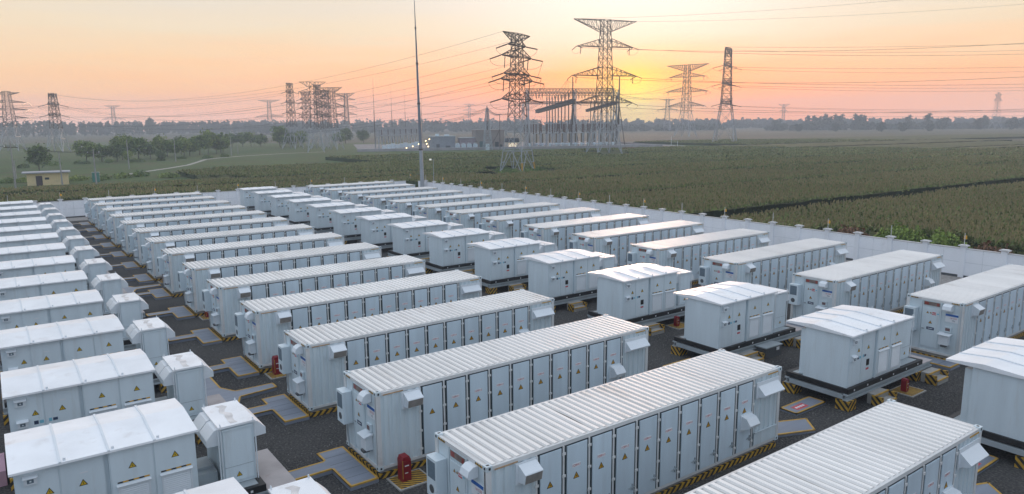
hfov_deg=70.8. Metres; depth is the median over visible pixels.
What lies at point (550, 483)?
door
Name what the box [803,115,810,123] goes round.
tree
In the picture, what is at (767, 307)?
door
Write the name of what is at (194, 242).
door
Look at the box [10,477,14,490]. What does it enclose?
skid pier
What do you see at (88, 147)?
tree
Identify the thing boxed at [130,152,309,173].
track
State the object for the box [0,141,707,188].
meadow
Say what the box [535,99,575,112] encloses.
bus beam
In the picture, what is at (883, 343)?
door
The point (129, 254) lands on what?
container plinth
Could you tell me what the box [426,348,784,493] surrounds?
battery container
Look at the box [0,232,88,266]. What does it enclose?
inverter station
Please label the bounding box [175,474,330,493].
inverter station
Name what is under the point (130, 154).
tree
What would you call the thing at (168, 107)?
conductor
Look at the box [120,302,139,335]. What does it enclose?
transformer door
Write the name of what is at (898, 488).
door
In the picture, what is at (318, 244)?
door
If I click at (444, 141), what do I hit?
control building
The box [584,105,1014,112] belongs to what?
conductor
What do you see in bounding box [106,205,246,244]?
battery container
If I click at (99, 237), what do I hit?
step platform
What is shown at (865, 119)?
tree
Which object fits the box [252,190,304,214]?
inverter station
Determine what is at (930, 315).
end door
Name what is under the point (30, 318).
door
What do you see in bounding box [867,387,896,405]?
concrete steps
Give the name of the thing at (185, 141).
tree
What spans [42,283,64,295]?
door
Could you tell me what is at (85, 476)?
door
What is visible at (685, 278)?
transformer door
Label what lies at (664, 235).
door
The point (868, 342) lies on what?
door
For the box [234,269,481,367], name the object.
battery container
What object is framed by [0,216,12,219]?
door
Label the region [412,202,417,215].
door
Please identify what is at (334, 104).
lattice pylon
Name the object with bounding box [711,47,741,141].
lattice pylon
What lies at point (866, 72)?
conductor
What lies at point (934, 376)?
concrete steps
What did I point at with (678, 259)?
door
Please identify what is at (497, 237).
transformer door
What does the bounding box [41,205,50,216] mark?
transformer door
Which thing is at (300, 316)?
door
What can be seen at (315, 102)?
lattice pylon
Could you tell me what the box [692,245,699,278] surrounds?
door
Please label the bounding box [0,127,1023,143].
ground
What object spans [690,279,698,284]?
container plinth
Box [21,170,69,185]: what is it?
house
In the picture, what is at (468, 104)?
lattice pylon
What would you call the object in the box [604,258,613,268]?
transformer door
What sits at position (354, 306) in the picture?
door
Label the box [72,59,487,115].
conductor
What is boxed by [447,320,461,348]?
door
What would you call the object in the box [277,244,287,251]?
door
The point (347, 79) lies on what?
conductor
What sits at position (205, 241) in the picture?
door
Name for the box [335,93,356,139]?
lattice pylon
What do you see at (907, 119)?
tree
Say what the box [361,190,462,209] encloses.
battery container
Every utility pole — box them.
[3,143,17,187]
[58,152,62,184]
[87,149,98,184]
[126,140,129,168]
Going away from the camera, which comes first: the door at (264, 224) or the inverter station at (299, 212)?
the door at (264, 224)
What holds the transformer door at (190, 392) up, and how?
in the inverter station at (42, 395)
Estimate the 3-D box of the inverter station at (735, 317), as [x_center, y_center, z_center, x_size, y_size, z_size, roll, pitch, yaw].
[11.449,3.278,36.007,6.970,2.780,2.900,-7,12,-35]
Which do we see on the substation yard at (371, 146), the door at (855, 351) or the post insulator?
the post insulator
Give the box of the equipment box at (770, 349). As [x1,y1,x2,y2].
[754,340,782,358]
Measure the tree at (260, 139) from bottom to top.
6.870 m
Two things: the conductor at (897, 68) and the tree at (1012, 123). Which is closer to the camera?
the conductor at (897, 68)
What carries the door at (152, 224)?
in the battery container at (124, 230)
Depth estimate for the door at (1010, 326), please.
36.29 m
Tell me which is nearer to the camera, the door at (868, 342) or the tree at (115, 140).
the door at (868, 342)
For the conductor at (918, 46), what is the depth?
313.09 m
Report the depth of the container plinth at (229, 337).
38.15 m
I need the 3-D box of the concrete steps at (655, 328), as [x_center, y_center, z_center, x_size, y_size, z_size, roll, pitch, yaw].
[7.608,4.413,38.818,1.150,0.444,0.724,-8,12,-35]
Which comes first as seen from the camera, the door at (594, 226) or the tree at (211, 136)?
the door at (594, 226)
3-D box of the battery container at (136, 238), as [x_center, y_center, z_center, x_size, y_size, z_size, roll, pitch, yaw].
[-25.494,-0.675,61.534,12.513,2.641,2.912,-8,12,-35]
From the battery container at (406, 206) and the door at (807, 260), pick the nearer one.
the door at (807, 260)
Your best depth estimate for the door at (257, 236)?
56.43 m
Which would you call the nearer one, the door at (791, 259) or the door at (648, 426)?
the door at (648, 426)
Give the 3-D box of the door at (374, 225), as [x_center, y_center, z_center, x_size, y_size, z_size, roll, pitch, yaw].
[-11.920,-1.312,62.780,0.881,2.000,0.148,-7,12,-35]
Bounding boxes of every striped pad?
[199,315,208,320]
[264,372,285,379]
[386,468,426,491]
[665,322,684,329]
[890,385,926,397]
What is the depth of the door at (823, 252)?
48.12 m
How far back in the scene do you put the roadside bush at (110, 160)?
220.42 m
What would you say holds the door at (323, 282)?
in the battery container at (222, 298)
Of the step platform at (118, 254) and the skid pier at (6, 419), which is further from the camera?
the step platform at (118, 254)
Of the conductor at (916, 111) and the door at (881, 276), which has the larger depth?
the conductor at (916, 111)
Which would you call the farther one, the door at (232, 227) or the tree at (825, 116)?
the tree at (825, 116)
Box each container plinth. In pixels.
[123,251,132,256]
[135,261,146,267]
[148,274,161,280]
[165,288,184,296]
[186,306,204,316]
[211,328,241,341]
[244,356,271,373]
[289,394,336,417]
[348,447,425,479]
[651,440,775,493]
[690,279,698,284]
[890,307,903,312]
[909,330,1023,359]
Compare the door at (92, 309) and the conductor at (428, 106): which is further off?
the conductor at (428, 106)
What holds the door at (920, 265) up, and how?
in the battery container at (889, 281)
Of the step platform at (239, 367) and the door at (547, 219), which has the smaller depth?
the step platform at (239, 367)
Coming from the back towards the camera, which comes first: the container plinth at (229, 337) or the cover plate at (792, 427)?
the container plinth at (229, 337)
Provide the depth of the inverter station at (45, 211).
73.70 m
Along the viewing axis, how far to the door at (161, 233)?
58.22 m
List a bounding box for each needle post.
[570,77,578,145]
[615,76,624,144]
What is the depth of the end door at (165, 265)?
48.44 m
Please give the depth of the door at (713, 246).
50.90 m
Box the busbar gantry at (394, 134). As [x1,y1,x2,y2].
[375,127,418,148]
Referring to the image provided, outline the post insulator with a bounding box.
[558,122,559,145]
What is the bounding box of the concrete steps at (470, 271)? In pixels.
[459,269,474,273]
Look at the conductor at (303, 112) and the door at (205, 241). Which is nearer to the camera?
the door at (205, 241)
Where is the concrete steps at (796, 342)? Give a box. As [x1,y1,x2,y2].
[793,336,800,348]
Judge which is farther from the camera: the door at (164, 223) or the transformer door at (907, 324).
the door at (164, 223)
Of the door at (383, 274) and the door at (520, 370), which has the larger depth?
the door at (383, 274)
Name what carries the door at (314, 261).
in the battery container at (193, 276)
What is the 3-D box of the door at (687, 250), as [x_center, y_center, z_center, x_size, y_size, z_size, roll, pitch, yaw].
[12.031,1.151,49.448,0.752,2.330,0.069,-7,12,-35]
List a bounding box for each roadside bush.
[17,163,29,167]
[45,160,62,165]
[73,160,89,163]
[105,158,113,162]
[129,158,144,161]
[202,155,212,158]
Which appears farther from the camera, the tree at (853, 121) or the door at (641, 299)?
the tree at (853, 121)
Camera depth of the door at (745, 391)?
23.71 m
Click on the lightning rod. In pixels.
(374, 119)
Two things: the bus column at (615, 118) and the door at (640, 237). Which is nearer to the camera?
the door at (640, 237)
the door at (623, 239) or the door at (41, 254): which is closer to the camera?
the door at (41, 254)
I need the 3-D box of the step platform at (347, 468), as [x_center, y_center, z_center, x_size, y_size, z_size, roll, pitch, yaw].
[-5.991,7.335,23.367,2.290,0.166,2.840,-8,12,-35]
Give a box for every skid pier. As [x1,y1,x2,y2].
[3,413,9,425]
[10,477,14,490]
[158,384,166,392]
[194,434,202,443]
[425,268,432,273]
[486,287,496,293]
[671,346,686,355]
[780,337,794,346]
[782,381,801,393]
[835,398,855,411]
[905,370,922,381]
[1014,455,1023,469]
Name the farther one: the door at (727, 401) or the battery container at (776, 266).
the battery container at (776, 266)
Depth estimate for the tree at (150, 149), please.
241.91 m
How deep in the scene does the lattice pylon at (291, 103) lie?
328.21 m
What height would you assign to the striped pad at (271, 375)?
0.054 m
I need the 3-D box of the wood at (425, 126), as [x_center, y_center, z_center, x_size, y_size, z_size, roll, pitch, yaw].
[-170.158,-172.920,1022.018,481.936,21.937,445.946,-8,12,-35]
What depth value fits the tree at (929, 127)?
649.77 m
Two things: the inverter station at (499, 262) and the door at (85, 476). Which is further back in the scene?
the inverter station at (499, 262)
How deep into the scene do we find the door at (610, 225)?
61.81 m
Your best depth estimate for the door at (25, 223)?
63.19 m
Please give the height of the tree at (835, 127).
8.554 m
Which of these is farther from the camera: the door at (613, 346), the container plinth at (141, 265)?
the container plinth at (141, 265)
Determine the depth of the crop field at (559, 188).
123.75 m
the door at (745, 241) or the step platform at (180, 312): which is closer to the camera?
the step platform at (180, 312)
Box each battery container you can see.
[84,192,202,222]
[91,196,215,228]
[98,200,230,235]
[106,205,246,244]
[116,210,266,253]
[128,216,288,264]
[141,223,313,277]
[157,232,344,292]
[178,242,381,311]
[202,254,425,336]
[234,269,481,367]
[278,289,554,410]
[304,181,394,195]
[321,183,414,199]
[336,314,649,471]
[340,186,437,203]
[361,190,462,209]
[385,193,491,215]
[412,197,523,220]
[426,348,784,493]
[443,202,559,227]
[479,207,600,237]
[520,213,649,250]
[569,220,704,266]
[627,228,770,280]
[685,399,988,493]
[698,238,848,292]
[788,249,944,318]
[903,263,1023,356]
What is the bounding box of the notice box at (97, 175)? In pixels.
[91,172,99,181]
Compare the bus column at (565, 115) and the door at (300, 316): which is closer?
the door at (300, 316)
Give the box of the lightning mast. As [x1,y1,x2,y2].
[414,0,423,186]
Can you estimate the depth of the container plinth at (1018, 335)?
34.72 m
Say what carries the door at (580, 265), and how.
in the inverter station at (561, 277)
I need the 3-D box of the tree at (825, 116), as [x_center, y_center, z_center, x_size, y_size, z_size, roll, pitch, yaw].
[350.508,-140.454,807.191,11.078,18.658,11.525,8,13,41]
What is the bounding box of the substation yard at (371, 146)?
[353,141,680,148]
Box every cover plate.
[778,418,815,436]
[780,396,825,415]
[975,482,1001,493]
[977,455,998,474]
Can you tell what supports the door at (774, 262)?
in the battery container at (776, 266)
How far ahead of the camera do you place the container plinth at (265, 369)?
33.22 m
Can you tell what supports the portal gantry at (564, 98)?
on the substation yard at (371, 146)
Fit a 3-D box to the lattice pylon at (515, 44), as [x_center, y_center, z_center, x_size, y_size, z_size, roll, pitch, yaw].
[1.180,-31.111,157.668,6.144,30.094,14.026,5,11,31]
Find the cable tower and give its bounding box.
[482,108,492,149]
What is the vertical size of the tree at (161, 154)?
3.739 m
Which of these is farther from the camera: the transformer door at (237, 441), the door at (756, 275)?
the door at (756, 275)
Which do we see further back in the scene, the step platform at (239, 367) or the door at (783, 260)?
the door at (783, 260)
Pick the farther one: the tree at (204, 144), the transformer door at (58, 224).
the tree at (204, 144)
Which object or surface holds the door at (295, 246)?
in the battery container at (169, 261)
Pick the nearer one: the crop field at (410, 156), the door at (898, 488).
the door at (898, 488)
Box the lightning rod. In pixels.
[373,96,375,142]
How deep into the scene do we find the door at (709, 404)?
22.69 m
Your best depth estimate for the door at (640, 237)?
55.36 m
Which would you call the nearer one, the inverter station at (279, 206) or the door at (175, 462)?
the door at (175, 462)
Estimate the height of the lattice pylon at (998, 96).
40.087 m
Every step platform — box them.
[73,222,90,226]
[78,228,97,232]
[84,235,106,239]
[86,242,114,248]
[95,251,126,258]
[111,261,139,269]
[123,274,153,283]
[136,288,171,299]
[145,306,194,319]
[168,328,221,345]
[209,356,258,378]
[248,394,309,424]
[288,446,378,490]
[785,321,804,326]
[909,351,959,370]
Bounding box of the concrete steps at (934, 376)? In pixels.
[920,367,948,385]
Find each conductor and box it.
[7,93,280,108]
[7,114,277,126]
[8,104,275,117]
[32,96,272,108]
[52,31,502,100]
[59,102,489,135]
[65,77,489,120]
[68,83,484,129]
[71,63,516,116]
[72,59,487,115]
[75,81,508,120]
[76,37,525,100]
[80,86,514,129]
[83,104,513,134]
[342,101,496,106]
[579,77,1014,82]
[581,0,894,18]
[582,43,1019,51]
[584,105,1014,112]
[640,49,1007,55]
[640,105,992,112]
[642,4,1019,21]
[644,78,1004,84]
[689,111,970,116]
[740,67,1010,68]
[743,50,1018,52]
[747,106,1009,110]
[758,107,1007,111]
[763,70,980,72]
[793,44,1008,47]
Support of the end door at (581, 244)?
in the battery container at (617, 242)
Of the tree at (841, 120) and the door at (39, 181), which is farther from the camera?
the tree at (841, 120)
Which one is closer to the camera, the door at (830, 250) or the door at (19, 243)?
the door at (830, 250)
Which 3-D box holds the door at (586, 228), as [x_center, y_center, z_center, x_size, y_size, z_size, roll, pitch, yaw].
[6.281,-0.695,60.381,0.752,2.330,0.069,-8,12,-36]
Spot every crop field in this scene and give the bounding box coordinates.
[0,145,1023,194]
[0,147,1009,201]
[171,141,1023,179]
[325,139,1011,162]
[406,146,1023,186]
[465,151,1023,198]
[562,160,1023,217]
[633,134,1023,145]
[720,180,1023,254]
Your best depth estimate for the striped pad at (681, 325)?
39.85 m
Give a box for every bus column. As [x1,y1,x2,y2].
[547,98,551,139]
[553,96,557,140]
[560,95,562,129]
[564,94,567,142]
[565,93,570,145]
[609,98,611,132]
[614,96,617,140]
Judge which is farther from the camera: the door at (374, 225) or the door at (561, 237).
the door at (374, 225)
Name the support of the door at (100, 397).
in the inverter station at (42, 395)
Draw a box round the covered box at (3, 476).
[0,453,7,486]
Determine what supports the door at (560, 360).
in the battery container at (388, 413)
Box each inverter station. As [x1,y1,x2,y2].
[0,200,53,216]
[0,205,60,223]
[0,210,65,232]
[0,217,72,242]
[0,224,79,254]
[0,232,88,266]
[0,242,109,280]
[0,255,126,293]
[0,270,144,316]
[0,289,148,371]
[0,314,174,414]
[0,349,225,477]
[4,398,295,493]
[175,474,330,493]
[237,186,287,209]
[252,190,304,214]
[268,193,323,218]
[285,197,344,224]
[306,202,368,232]
[328,207,395,240]
[356,213,427,248]
[387,220,464,257]
[422,228,506,271]
[467,237,557,287]
[519,249,617,305]
[587,263,693,324]
[672,281,801,354]
[784,305,931,401]
[946,337,1023,456]
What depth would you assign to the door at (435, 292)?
37.89 m
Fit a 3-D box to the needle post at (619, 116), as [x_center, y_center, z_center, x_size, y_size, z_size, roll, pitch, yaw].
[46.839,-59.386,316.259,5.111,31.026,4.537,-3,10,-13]
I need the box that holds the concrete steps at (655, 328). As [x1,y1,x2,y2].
[642,322,664,335]
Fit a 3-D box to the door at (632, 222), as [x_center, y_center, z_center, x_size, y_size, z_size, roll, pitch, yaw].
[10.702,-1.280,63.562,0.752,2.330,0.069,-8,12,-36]
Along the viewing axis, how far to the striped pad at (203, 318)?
42.38 m
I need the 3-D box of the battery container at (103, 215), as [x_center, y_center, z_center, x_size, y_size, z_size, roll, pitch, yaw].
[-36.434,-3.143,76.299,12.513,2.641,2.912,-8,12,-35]
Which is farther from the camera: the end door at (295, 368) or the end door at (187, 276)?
the end door at (187, 276)
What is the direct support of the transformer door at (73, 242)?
in the inverter station at (69, 242)
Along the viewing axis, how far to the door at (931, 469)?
18.18 m
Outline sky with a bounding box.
[0,0,1023,132]
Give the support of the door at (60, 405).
in the inverter station at (42, 395)
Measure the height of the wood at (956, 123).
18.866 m
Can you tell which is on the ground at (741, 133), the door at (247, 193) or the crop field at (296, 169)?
the crop field at (296, 169)
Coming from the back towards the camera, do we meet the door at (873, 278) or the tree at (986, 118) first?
the tree at (986, 118)
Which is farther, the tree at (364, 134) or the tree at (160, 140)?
the tree at (364, 134)
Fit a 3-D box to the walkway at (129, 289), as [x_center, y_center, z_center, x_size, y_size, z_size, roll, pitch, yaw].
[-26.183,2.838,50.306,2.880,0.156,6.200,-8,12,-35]
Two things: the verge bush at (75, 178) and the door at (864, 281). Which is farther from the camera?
the verge bush at (75, 178)
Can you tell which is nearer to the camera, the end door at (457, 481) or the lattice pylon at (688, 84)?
the end door at (457, 481)
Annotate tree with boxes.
[24,143,53,170]
[70,140,97,160]
[94,143,111,161]
[106,142,126,161]
[109,133,131,159]
[122,150,133,159]
[127,137,149,158]
[142,117,154,135]
[142,141,158,158]
[149,133,169,151]
[155,150,166,158]
[162,139,184,153]
[177,136,192,155]
[184,138,200,154]
[189,134,211,154]
[197,128,217,153]
[209,135,226,153]
[214,132,229,152]
[224,131,238,146]
[236,132,249,143]
[247,131,255,146]
[254,133,270,146]
[269,125,289,146]
[284,135,295,144]
[292,132,302,142]
[297,132,308,145]
[330,132,346,143]
[340,126,352,143]
[356,129,369,142]
[771,119,782,125]
[794,124,802,131]
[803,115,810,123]
[810,116,818,124]
[820,113,828,129]
[825,116,834,125]
[830,123,841,131]
[832,113,841,124]
[836,113,846,124]
[851,114,858,128]
[854,114,864,128]
[861,114,867,127]
[875,121,887,131]
[896,122,908,130]
[904,114,912,128]
[922,112,933,127]
[926,124,934,131]
[935,117,950,129]
[971,117,988,129]
[980,114,989,129]
[1005,117,1019,129]
[1019,118,1023,128]
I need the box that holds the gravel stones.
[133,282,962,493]
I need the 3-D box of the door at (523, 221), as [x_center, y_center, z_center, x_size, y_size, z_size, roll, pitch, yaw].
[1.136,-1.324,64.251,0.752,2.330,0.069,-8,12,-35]
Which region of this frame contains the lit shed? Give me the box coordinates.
[505,138,518,146]
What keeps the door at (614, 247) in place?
in the battery container at (617, 242)
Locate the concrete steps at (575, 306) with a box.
[567,300,586,311]
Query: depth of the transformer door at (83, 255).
50.42 m
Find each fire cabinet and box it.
[272,355,281,374]
[397,453,411,481]
[674,316,679,326]
[900,377,908,391]
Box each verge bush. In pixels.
[0,177,18,183]
[16,176,26,182]
[69,175,89,180]
[91,174,109,180]
[111,172,132,178]
[132,170,149,176]
[157,172,180,177]
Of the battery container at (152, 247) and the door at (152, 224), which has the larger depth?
the door at (152, 224)
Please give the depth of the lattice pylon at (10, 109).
330.07 m
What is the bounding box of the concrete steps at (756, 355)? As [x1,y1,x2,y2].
[739,350,764,361]
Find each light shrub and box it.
[873,220,928,242]
[926,227,971,248]
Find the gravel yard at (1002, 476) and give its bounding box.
[0,210,1023,493]
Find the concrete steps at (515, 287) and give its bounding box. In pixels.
[508,283,525,291]
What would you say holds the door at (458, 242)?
in the inverter station at (450, 250)
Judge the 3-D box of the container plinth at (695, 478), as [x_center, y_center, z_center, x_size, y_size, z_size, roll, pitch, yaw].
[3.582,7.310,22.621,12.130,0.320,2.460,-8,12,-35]
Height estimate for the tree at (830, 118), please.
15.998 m
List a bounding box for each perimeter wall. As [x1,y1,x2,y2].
[33,180,405,217]
[418,180,1023,277]
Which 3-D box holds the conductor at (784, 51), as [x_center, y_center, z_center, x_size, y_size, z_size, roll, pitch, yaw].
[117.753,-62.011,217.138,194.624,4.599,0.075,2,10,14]
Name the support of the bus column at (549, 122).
on the substation yard at (371, 146)
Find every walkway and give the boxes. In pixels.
[124,284,160,292]
[204,377,277,402]
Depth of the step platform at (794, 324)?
39.67 m
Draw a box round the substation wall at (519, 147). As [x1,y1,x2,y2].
[357,142,662,151]
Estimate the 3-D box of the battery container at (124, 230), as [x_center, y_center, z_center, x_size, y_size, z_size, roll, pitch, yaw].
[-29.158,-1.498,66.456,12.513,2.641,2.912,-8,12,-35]
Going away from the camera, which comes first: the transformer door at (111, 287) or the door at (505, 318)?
the door at (505, 318)
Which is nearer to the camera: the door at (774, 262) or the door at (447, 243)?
the door at (774, 262)
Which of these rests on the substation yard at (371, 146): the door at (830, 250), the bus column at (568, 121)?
the bus column at (568, 121)
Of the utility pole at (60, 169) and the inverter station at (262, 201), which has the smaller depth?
the inverter station at (262, 201)
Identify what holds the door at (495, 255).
in the inverter station at (499, 262)
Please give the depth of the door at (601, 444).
20.00 m
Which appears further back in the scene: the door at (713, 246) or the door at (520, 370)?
the door at (713, 246)
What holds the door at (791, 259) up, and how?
in the battery container at (776, 266)
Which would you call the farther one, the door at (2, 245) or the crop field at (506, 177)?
the crop field at (506, 177)
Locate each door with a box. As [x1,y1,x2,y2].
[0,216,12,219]
[0,242,5,247]
[0,255,8,261]
[0,270,11,278]
[0,288,16,300]
[0,313,22,329]
[1,345,31,371]
[2,223,15,226]
[4,231,18,235]
[6,241,22,246]
[8,393,44,431]
[9,253,26,260]
[12,267,31,276]
[14,215,26,217]
[14,466,60,493]
[16,285,38,298]
[18,222,30,225]
[21,230,35,234]
[22,309,47,326]
[25,240,40,245]
[29,251,46,258]
[30,340,60,366]
[32,221,44,224]
[34,265,54,274]
[36,176,42,185]
[36,229,50,233]
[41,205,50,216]
[41,238,57,243]
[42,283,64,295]
[43,386,80,424]
[46,210,55,223]
[47,249,64,256]
[50,216,60,231]
[51,305,76,322]
[55,263,74,272]
[56,222,66,240]
[59,455,105,493]
[62,230,74,249]
[64,280,86,292]
[64,336,94,360]
[70,239,82,260]
[77,302,101,318]
[78,250,92,273]
[83,378,119,416]
[89,264,104,289]
[94,331,122,355]
[102,280,120,310]
[109,443,155,493]
[119,372,153,408]
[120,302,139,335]
[142,329,165,367]
[146,223,154,226]
[153,433,197,493]
[157,222,165,226]
[160,231,169,236]
[164,260,167,285]
[172,230,181,234]
[176,241,186,246]
[176,367,203,413]
[184,229,193,233]
[186,275,190,303]
[189,240,199,245]
[190,220,198,223]
[196,228,205,232]
[196,253,207,260]
[202,239,211,244]
[208,227,216,231]
[210,251,221,259]
[211,295,216,326]
[215,237,224,243]
[219,226,227,230]
[221,267,233,277]
[221,423,253,479]
[224,250,234,257]
[227,236,236,241]
[230,225,238,229]
[237,265,249,275]
[238,248,248,255]
[240,235,248,240]
[241,224,249,228]
[244,190,251,205]
[245,313,252,355]
[251,190,258,205]
[251,247,261,254]
[252,223,260,227]
[252,234,260,239]
[252,263,264,273]
[252,285,265,299]
[259,194,266,210]
[263,223,270,226]
[263,233,272,238]
[264,245,274,252]
[266,193,273,209]
[267,261,278,271]
[269,282,282,296]
[275,232,283,237]
[276,198,284,215]
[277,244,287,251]
[282,260,292,269]
[284,197,291,214]
[286,231,294,235]
[286,280,298,294]
[290,243,299,250]
[291,345,298,391]
[292,308,308,329]
[294,202,303,220]
[296,258,306,267]
[302,242,311,248]
[302,278,314,291]
[303,202,311,220]
[310,256,320,266]
[311,305,326,325]
[314,240,323,247]
[316,207,325,227]
[318,276,330,289]
[323,255,333,264]
[325,207,333,226]
[330,302,344,322]
[333,274,345,287]
[336,206,344,209]
[337,253,346,262]
[341,213,350,234]
[347,339,364,370]
[348,272,360,285]
[348,299,361,319]
[350,213,360,233]
[350,252,359,261]
[353,390,363,447]
[361,212,370,215]
[363,270,374,282]
[365,296,378,316]
[368,335,385,365]
[370,220,379,243]
[371,211,380,214]
[377,268,388,280]
[379,219,389,242]
[382,294,395,313]
[389,331,405,361]
[391,218,400,240]
[391,266,402,278]
[399,291,411,310]
[402,217,411,222]
[403,228,413,253]
[409,327,424,357]
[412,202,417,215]
[413,227,424,251]
[414,289,426,307]
[422,382,442,453]
[426,226,436,250]
[428,323,443,352]
[430,286,441,304]
[437,225,447,230]
[441,207,446,220]
[442,237,452,265]
[445,284,456,302]
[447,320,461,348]
[447,377,465,429]
[450,457,465,493]
[453,236,464,263]
[465,317,478,345]
[466,235,476,261]
[470,371,487,422]
[474,213,480,227]
[478,233,488,241]
[482,212,488,216]
[482,313,495,341]
[486,223,490,230]
[490,249,501,279]
[492,366,508,416]
[494,235,503,239]
[499,310,511,337]
[502,247,513,277]
[513,220,518,237]
[513,361,528,410]
[515,246,526,275]
[515,307,527,334]
[521,219,527,230]
[528,244,538,260]
[529,218,535,223]
[529,231,534,239]
[533,356,548,404]
[537,217,543,222]
[540,448,561,493]
[545,216,550,221]
[545,245,553,252]
[549,263,559,296]
[553,216,558,221]
[553,351,567,398]
[558,228,564,250]
[560,261,572,294]
[561,215,566,220]
[566,439,586,493]
[567,227,573,248]
[568,214,573,219]
[571,347,585,393]
[575,226,581,232]
[575,259,586,291]
[578,240,584,249]
[583,212,588,217]
[583,225,589,231]
[587,257,599,289]
[589,342,603,387]
[592,224,597,230]
[592,431,611,493]
[600,223,605,229]
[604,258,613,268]
[606,338,620,382]
[607,222,613,228]
[611,237,617,266]
[615,221,620,227]
[615,423,635,493]
[619,236,626,266]
[623,220,628,226]
[623,281,635,318]
[628,234,634,251]
[630,219,635,225]
[635,278,648,316]
[637,233,643,242]
[638,252,646,263]
[638,415,656,493]
[645,232,651,241]
[650,275,663,313]
[653,231,659,240]
[659,408,677,486]
[661,230,667,239]
[663,273,676,310]
[669,229,675,238]
[674,248,681,268]
[677,228,682,237]
[680,273,690,302]
[680,401,697,477]
[683,247,690,270]
[685,227,690,235]
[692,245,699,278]
[699,394,716,468]
[701,244,707,265]
[710,242,716,255]
[711,266,721,284]
[718,241,724,254]
[718,388,734,460]
[719,303,732,347]
[726,240,732,252]
[731,300,745,343]
[734,239,740,251]
[736,382,752,453]
[742,237,748,249]
[747,296,761,339]
[750,236,755,248]
[752,261,760,284]
[760,293,774,335]
[761,260,769,285]
[770,258,777,287]
[775,293,786,326]
[778,256,786,289]
[786,255,794,290]
[796,253,802,272]
[803,283,817,315]
[804,252,810,270]
[812,250,818,268]
[819,249,826,267]
[827,247,833,265]
[847,335,862,386]
[851,278,859,305]
[859,276,868,306]
[859,331,875,381]
[868,274,876,307]
[875,326,890,375]
[876,272,884,309]
[884,270,892,310]
[888,321,903,370]
[888,479,903,493]
[891,268,900,308]
[899,266,908,305]
[901,319,912,357]
[906,468,922,493]
[908,264,915,293]
[915,262,923,291]
[919,306,939,348]
[922,260,930,289]
[923,458,939,493]
[939,448,955,493]
[975,300,985,345]
[983,297,993,342]
[991,295,1001,338]
[998,292,1008,336]
[1006,289,1016,335]
[1013,287,1023,332]
[1020,299,1023,329]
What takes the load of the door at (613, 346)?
in the battery container at (388, 413)
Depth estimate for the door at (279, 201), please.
82.50 m
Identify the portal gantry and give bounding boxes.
[525,88,615,145]
[527,89,619,143]
[528,92,617,137]
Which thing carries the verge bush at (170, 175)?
on the meadow
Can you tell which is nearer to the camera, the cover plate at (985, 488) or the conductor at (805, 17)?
the cover plate at (985, 488)
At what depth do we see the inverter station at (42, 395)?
24.15 m
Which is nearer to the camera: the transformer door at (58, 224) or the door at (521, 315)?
the door at (521, 315)
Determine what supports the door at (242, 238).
in the battery container at (152, 247)
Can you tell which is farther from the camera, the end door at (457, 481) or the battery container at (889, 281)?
the battery container at (889, 281)
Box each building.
[428,134,455,147]
[457,137,475,146]
[471,130,503,146]
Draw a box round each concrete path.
[66,217,87,220]
[846,260,961,284]
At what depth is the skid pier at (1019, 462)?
23.46 m
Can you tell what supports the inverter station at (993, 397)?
on the skid pier
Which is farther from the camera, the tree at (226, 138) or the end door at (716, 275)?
the tree at (226, 138)
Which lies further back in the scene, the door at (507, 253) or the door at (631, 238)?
the door at (631, 238)
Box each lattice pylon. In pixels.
[0,91,32,150]
[38,93,70,151]
[105,105,122,132]
[257,100,282,133]
[281,83,303,148]
[296,92,315,146]
[297,82,328,151]
[308,84,328,148]
[317,87,346,149]
[318,90,335,146]
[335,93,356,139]
[462,103,474,119]
[488,31,543,172]
[568,18,641,153]
[655,99,678,130]
[663,63,710,136]
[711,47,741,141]
[988,92,1001,128]
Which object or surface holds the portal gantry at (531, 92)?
on the substation yard at (371, 146)
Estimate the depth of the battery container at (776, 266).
45.42 m
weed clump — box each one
[837,222,869,235]
[974,240,1013,253]
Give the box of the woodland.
[0,119,320,136]
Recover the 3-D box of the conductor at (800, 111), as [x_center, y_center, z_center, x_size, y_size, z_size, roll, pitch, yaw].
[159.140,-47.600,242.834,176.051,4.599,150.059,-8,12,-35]
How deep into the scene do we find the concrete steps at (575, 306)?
43.65 m
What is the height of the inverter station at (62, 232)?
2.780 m
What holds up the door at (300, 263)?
in the battery container at (193, 276)
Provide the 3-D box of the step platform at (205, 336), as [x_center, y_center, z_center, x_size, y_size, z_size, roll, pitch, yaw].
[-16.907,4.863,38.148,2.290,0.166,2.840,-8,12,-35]
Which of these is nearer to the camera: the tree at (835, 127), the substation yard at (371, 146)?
the substation yard at (371, 146)
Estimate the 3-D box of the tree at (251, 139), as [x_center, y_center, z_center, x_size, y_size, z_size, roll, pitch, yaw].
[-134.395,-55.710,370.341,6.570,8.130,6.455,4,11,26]
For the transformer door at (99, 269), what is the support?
in the inverter station at (91, 268)
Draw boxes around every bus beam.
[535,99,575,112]
[585,101,615,111]
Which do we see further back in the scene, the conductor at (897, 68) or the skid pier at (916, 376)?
the conductor at (897, 68)
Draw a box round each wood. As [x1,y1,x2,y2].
[220,118,545,133]
[478,117,798,131]
[730,116,1023,130]
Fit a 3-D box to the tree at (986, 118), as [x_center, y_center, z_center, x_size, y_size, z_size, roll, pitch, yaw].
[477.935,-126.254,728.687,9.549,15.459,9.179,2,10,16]

